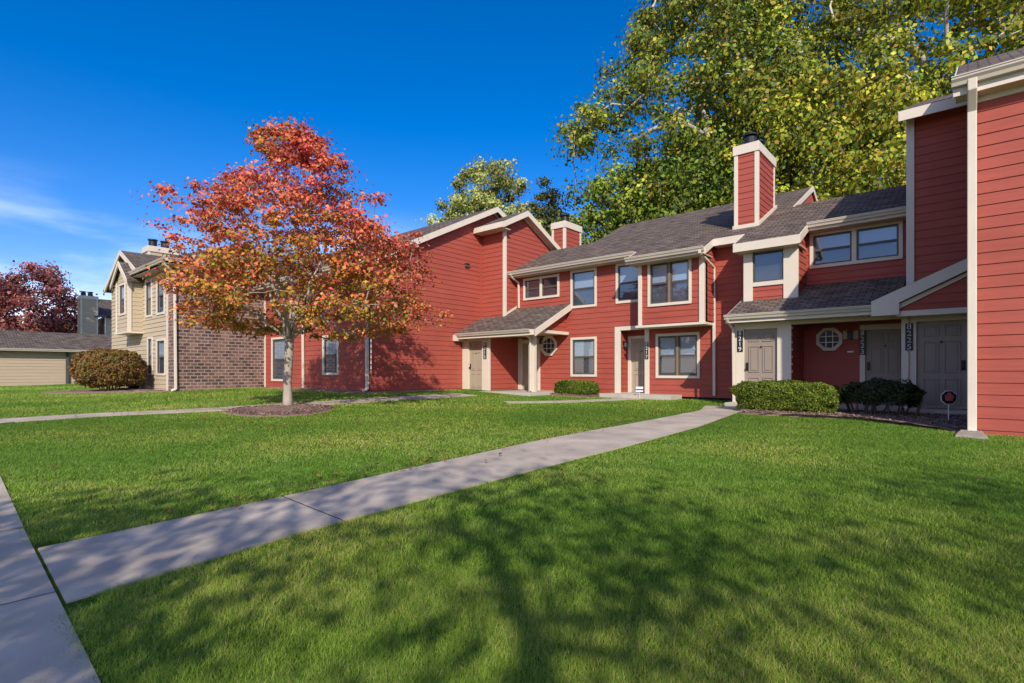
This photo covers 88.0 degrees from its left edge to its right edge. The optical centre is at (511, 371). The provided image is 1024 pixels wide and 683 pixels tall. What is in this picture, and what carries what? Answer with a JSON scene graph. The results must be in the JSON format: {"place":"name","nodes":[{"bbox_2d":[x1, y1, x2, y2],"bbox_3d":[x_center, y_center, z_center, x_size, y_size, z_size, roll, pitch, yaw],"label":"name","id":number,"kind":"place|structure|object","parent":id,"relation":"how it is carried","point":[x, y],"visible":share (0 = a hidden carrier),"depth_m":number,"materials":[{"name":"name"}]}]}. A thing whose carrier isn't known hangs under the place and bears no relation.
{"place":"outdoors","nodes":[
{"label":"outdoors","id":0,"kind":"place"},
{"bbox_2d":[0,476,100,682],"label":"sidewalk","id":1,"kind":"structure","parent":0,"point":[34,647],"depth_m":2.25,"materials":[{"name":"concrete"}]},
{"bbox_2d":[0,393,476,423],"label":"path","id":2,"kind":"structure","parent":0,"point":[86,415],"depth_m":12.85,"materials":[{"name":"concrete"}]},
{"bbox_2d":[38,406,743,603],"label":"path","id":3,"kind":"structure","parent":0,"point":[83,567],"depth_m":3.94,"materials":[{"name":"concrete"}]},
{"bbox_2d":[0,0,1015,353],"label":"sky","id":4,"kind":"structure","parent":0,"point":[101,100],"materials":[{"name":"blue"}]},
{"bbox_2d":[0,384,1023,682],"bbox_3d":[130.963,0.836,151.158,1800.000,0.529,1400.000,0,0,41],"label":"lawn","id":5,"kind":"structure","parent":0,"point":[386,430],"depth_m":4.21,"materials":[{"name":"green plant"}]},
{"bbox_2d":[0,260,104,332],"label":"maroon tree","id":6,"kind":"object","parent":5,"relation":"on","point":[14,294],"visible":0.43,"depth_m":47.82,"materials":[{"name":"red plant"}]},
{"bbox_2d":[0,330,111,385],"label":"garage","id":7,"kind":"structure","parent":5,"relation":"on","point":[28,358],"depth_m":32.28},
{"bbox_2d":[77,291,111,334],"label":"house","id":8,"kind":"structure","parent":5,"relation":"on","point":[91,309],"depth_m":47.97,"materials":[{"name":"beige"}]},
{"bbox_2d":[68,348,147,390],"bbox_3d":[-16.964,-0.070,22.361,2.656,1.886,2.724,0,0,41],"label":"bronze shrub","id":9,"kind":"object","parent":5,"relation":"on","point":[89,369],"visible":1,"depth_m":21.66,"materials":[{"name":"brown plant"}]},
{"bbox_2d":[44,387,174,393],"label":"mulch","id":10,"kind":"object","parent":5,"relation":"on","point":[124,389],"visible":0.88,"depth_m":21.78,"materials":[{"name":"brown soil"}]},
{"bbox_2d":[127,377,139,387],"bbox_3d":[-17.287,0.194,24.167,0.975,1.255,0.567,0,0,41],"label":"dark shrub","id":11,"kind":"object","parent":10,"relation":"on","point":[134,386],"visible":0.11,"depth_m":23.97,"materials":[{"name":"brown plant"}]},
{"bbox_2d":[103,239,296,391],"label":"apartment building","id":12,"kind":"structure","parent":5,"relation":"on","point":[175,356],"depth_m":23.12,"materials":[{"name":"brown brick"}]},
{"bbox_2d":[118,282,125,315],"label":"window","id":13,"kind":"structure","parent":12,"relation":"in","point":[121,287],"depth_m":24.75,"materials":[{"name":"white metal"}]},
{"bbox_2d":[145,279,152,317],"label":"window","id":14,"kind":"structure","parent":12,"relation":"in","point":[148,291],"depth_m":23.89,"materials":[{"name":"white metal"}]},
{"bbox_2d":[147,337,152,374],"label":"window","id":15,"kind":"structure","parent":12,"relation":"in","point":[149,339],"depth_m":23.75,"materials":[{"name":"white metal"}]},
{"bbox_2d":[156,274,164,315],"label":"window","id":16,"kind":"structure","parent":12,"relation":"in","point":[160,295],"depth_m":22.83,"materials":[{"name":"brown metal"}]},
{"bbox_2d":[156,338,165,375],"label":"window","id":17,"kind":"structure","parent":12,"relation":"in","point":[160,343],"depth_m":22.75,"materials":[{"name":"brown metal"}]},
{"bbox_2d":[221,405,336,416],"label":"mulch","id":18,"kind":"object","parent":5,"relation":"on","point":[274,408],"visible":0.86,"depth_m":12.18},
{"bbox_2d":[129,112,454,404],"bbox_3d":[-5.229,-2.691,13.614,7.253,7.325,7.533,0,0,41],"label":"maple tree","id":19,"kind":"object","parent":5,"relation":"on","point":[226,300],"visible":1,"depth_m":12.35,"materials":[{"name":"orange plant"}]},
{"bbox_2d":[256,387,449,392],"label":"mulch","id":20,"kind":"object","parent":5,"relation":"on","point":[329,390],"visible":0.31,"depth_m":19.78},
{"bbox_2d":[415,154,548,231],"bbox_3d":[-1.826,-7.264,36.563,10.690,15.891,10.704,0,0,41],"label":"upright tree","id":21,"kind":"object","parent":5,"relation":"on","point":[481,199],"visible":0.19,"depth_m":35.22,"materials":[{"name":"green plant"}]},
{"bbox_2d":[0,389,980,524],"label":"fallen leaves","id":22,"kind":"object","parent":5,"relation":"on","point":[238,505],"visible":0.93,"depth_m":9.05,"materials":[{"name":"orange plant"}]},
{"bbox_2d":[526,175,570,235],"bbox_3d":[2.391,-6.755,38.286,6.461,14.864,6.725,0,0,41],"label":"pine tree","id":23,"kind":"object","parent":5,"relation":"on","point":[539,211],"visible":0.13,"depth_m":37.71,"materials":[{"name":"green plant"}]},
{"bbox_2d":[551,393,598,397],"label":"mulch","id":24,"kind":"object","parent":5,"relation":"on","point":[575,395],"visible":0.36,"depth_m":19.00,"materials":[{"name":"brown soil"}]},
{"bbox_2d":[554,380,600,394],"bbox_3d":[2.358,0.599,19.512,1.852,0.646,0.809,0,0,41],"label":"hedge","id":25,"kind":"object","parent":5,"relation":"on","point":[584,387],"visible":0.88,"depth_m":19.17,"materials":[{"name":"green plant"}]},
{"bbox_2d":[545,145,710,244],"bbox_3d":[7.598,-6.815,33.702,13.121,15.012,12.726,0,0,-20],"label":"broadleaf tree","id":26,"kind":"object","parent":5,"relation":"on","point":[586,221],"visible":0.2,"depth_m":31.62,"materials":[{"name":"green plant"}]},
{"bbox_2d":[253,47,1023,436],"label":"townhouse building","id":27,"kind":"structure","parent":5,"relation":"on","point":[917,279],"depth_m":15.47,"materials":[{"name":"red wood"}]},
{"bbox_2d":[271,337,284,380],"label":"window","id":28,"kind":"structure","parent":27,"relation":"in","point":[277,343],"depth_m":23.33,"materials":[{"name":"glass"}]},
{"bbox_2d":[322,335,338,374],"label":"window","id":29,"kind":"structure","parent":27,"relation":"in","point":[330,361],"depth_m":20.47,"materials":[{"name":"glass"}]},
{"bbox_2d":[469,341,481,389],"bbox_3d":[-1.465,-0.260,21.537,0.780,2.000,0.135,0,0,41],"label":"door","id":30,"kind":"structure","parent":27,"relation":"in","point":[475,367],"depth_m":21.55,"materials":[{"name":"beige wood"}]},
{"bbox_2d":[522,343,528,389],"bbox_3d":[0.742,-0.230,21.992,0.840,1.940,0.135,0,0,41],"label":"door","id":31,"kind":"structure","parent":27,"relation":"in","point":[525,346],"depth_m":22.16,"materials":[{"name":"beige wood"}]},
{"bbox_2d":[523,274,559,300],"bbox_3d":[1.226,-3.435,21.635,1.840,0.910,0.212,0,0,41],"label":"window","id":32,"kind":"structure","parent":27,"relation":"in","point":[541,287],"depth_m":21.54,"materials":[{"name":"glass"}]},
{"bbox_2d":[541,336,556,355],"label":"octagon window","id":33,"kind":"structure","parent":27,"relation":"in","point":[549,347],"depth_m":21.29,"materials":[{"name":"beige glass"}]},
{"bbox_2d":[570,267,596,308],"bbox_3d":[2.775,-3.195,20.292,1.180,1.470,0.212,0,0,41],"label":"window","id":34,"kind":"structure","parent":27,"relation":"in","point":[583,282],"depth_m":20.29,"materials":[{"name":"glass"}]},
{"bbox_2d":[570,336,596,376],"bbox_3d":[2.775,-0.575,20.292,1.180,1.510,0.212,0,0,41],"label":"window","id":35,"kind":"structure","parent":27,"relation":"in","point":[583,350],"depth_m":20.29,"materials":[{"name":"glass"}]},
{"bbox_2d":[616,263,637,303],"bbox_3d":[4.279,-3.205,18.989,1.180,1.450,0.212,0,0,41],"label":"window","id":36,"kind":"structure","parent":27,"relation":"in","point":[626,275],"depth_m":19.09,"materials":[{"name":"glass"}]},
{"bbox_2d":[632,338,644,391],"bbox_3d":[4.702,-0.240,19.263,0.800,1.960,0.135,0,0,41],"label":"door","id":37,"kind":"structure","parent":27,"relation":"in","point":[638,345],"depth_m":19.34,"materials":[{"name":"beige wood"}]},
{"bbox_2d":[647,258,691,306],"bbox_3d":[5.159,-2.920,17.301,1.500,1.500,0.212,0,0,41],"label":"window","id":38,"kind":"structure","parent":27,"relation":"in","point":[668,283],"depth_m":17.23,"materials":[{"name":"glass"}]},
{"bbox_2d":[656,332,699,377],"bbox_3d":[5.595,-0.550,17.850,1.540,1.520,0.212,0,0,41],"label":"window","id":39,"kind":"structure","parent":27,"relation":"in","point":[677,354],"depth_m":17.79,"materials":[{"name":"glass"}]},
{"bbox_2d":[745,328,776,394],"bbox_3d":[6.761,-0.175,14.409,0.850,1.990,0.135,0,0,41],"label":"door","id":40,"kind":"structure","parent":27,"relation":"in","point":[760,344],"depth_m":14.43,"materials":[{"name":"beige wood"}]},
{"bbox_2d":[753,249,782,282],"bbox_3d":[7.296,-3.040,15.041,0.810,0.960,0.210,0,0,41],"label":"window","id":41,"kind":"structure","parent":27,"relation":"in","point":[767,266],"depth_m":15.05,"materials":[{"name":"blue glass"}]},
{"bbox_2d":[816,328,842,350],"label":"octagon window","id":42,"kind":"structure","parent":27,"relation":"in","point":[828,339],"depth_m":14.42,"materials":[{"name":"beige glass"}]},
{"bbox_2d":[810,220,902,268],"bbox_3d":[9.404,-3.460,14.549,2.160,1.020,0.212,0,0,41],"label":"window","id":43,"kind":"structure","parent":27,"relation":"in","point":[884,241],"depth_m":14.46,"materials":[{"name":"blue glass"}]},
{"bbox_2d":[866,329,900,403],"bbox_3d":[9.615,-0.140,13.656,0.850,1.920,0.135,0,0,41],"label":"door","id":44,"kind":"structure","parent":27,"relation":"in","point":[883,347],"depth_m":13.69,"materials":[{"name":"beige wood"}]},
{"bbox_2d":[917,320,966,408],"bbox_3d":[9.648,-0.165,11.907,0.890,1.970,0.135,0,0,41],"label":"door","id":45,"kind":"structure","parent":27,"relation":"in","point":[941,345],"depth_m":11.92,"materials":[{"name":"beige wood"}]},
{"bbox_2d":[636,387,642,397],"bbox_3d":[4.245,0.800,17.653,0.240,0.620,0.020,0,0,0],"label":"sign","id":46,"kind":"object","parent":5,"relation":"on","point":[639,389],"visible":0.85,"depth_m":17.65,"materials":[{"name":"white paint"}]},
{"bbox_2d":[539,0,826,239],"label":"sycamore tree","id":47,"kind":"object","parent":5,"relation":"on","point":[727,17],"visible":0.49,"depth_m":31.66,"materials":[{"name":"green plant"}]},
{"bbox_2d":[631,108,797,220],"bbox_3d":[11.582,-7.260,31.238,11.926,16.170,11.366,0,0,41],"label":"broadleaf tree","id":48,"kind":"object","parent":5,"relation":"on","point":[686,168],"visible":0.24,"depth_m":28.98,"materials":[{"name":"green plant"}]},
{"bbox_2d":[729,379,844,412],"bbox_3d":[6.398,0.581,12.461,2.422,0.831,1.063,0,0,41],"label":"hedge","id":49,"kind":"object","parent":5,"relation":"on","point":[782,395],"visible":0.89,"depth_m":12.09,"materials":[{"name":"green plant"}]},
{"bbox_2d":[681,0,948,203],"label":"broadleaf tree","id":50,"kind":"object","parent":5,"relation":"on","point":[799,44],"visible":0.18,"depth_m":29.90,"materials":[{"name":"green plant"}]},
{"bbox_2d":[680,41,950,210],"bbox_3d":[16.793,-7.962,29.202,14.866,17.686,14.875,0,0,41],"label":"broadleaf tree","id":51,"kind":"object","parent":5,"relation":"on","point":[815,92],"visible":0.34,"depth_m":26.21,"materials":[{"name":"green plant"}]},
{"bbox_2d":[738,411,966,431],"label":"mulch","id":52,"kind":"object","parent":5,"relation":"on","point":[878,419],"visible":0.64,"depth_m":10.72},
{"bbox_2d":[223,393,966,427],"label":"bark chips","id":53,"kind":"object","parent":52,"relation":"on","point":[933,420],"visible":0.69,"depth_m":11.42,"materials":[{"name":"brown plant"}]},
{"bbox_2d":[840,377,926,416],"bbox_3d":[7.882,0.557,11.368,1.614,0.907,1.182,0,0,41],"label":"yew shrub","id":54,"kind":"object","parent":5,"relation":"on","point":[910,393],"visible":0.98,"depth_m":11.14,"materials":[{"name":"green plant"}]},
{"bbox_2d":[762,0,1023,192],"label":"broadleaf tree","id":55,"kind":"object","parent":5,"relation":"on","point":[838,19],"visible":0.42,"depth_m":29.19,"materials":[{"name":"green plant"}]},
{"bbox_2d":[941,390,956,419],"bbox_3d":[8.272,0.717,10.039,0.305,0.734,0.028,0,0,0],"label":"security sign","id":56,"kind":"object","parent":5,"relation":"on","point":[948,397],"visible":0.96,"depth_m":10.03,"materials":[{"name":"metal"}]},
{"bbox_2d":[877,0,1023,168],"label":"broadleaf tree","id":57,"kind":"object","parent":5,"relation":"on","point":[934,64],"visible":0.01,"depth_m":32.32,"materials":[{"name":"green plant"}]},
{"bbox_2d":[955,430,987,439],"bbox_3d":[7.178,0.979,8.285,0.394,0.090,0.673,0,0,41],"label":"splash block","id":58,"kind":"object","parent":5,"relation":"on","point":[972,434],"depth_m":8.19,"materials":[{"name":"concrete"}]},
{"bbox_2d":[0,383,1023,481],"bbox_3d":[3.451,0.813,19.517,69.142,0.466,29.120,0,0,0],"label":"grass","id":59,"kind":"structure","parent":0,"point":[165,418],"depth_m":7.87,"materials":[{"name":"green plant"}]},
{"bbox_2d":[503,398,640,402],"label":"path","id":60,"kind":"structure","parent":0,"point":[594,400],"depth_m":16.29,"materials":[{"name":"concrete"}]}
]}

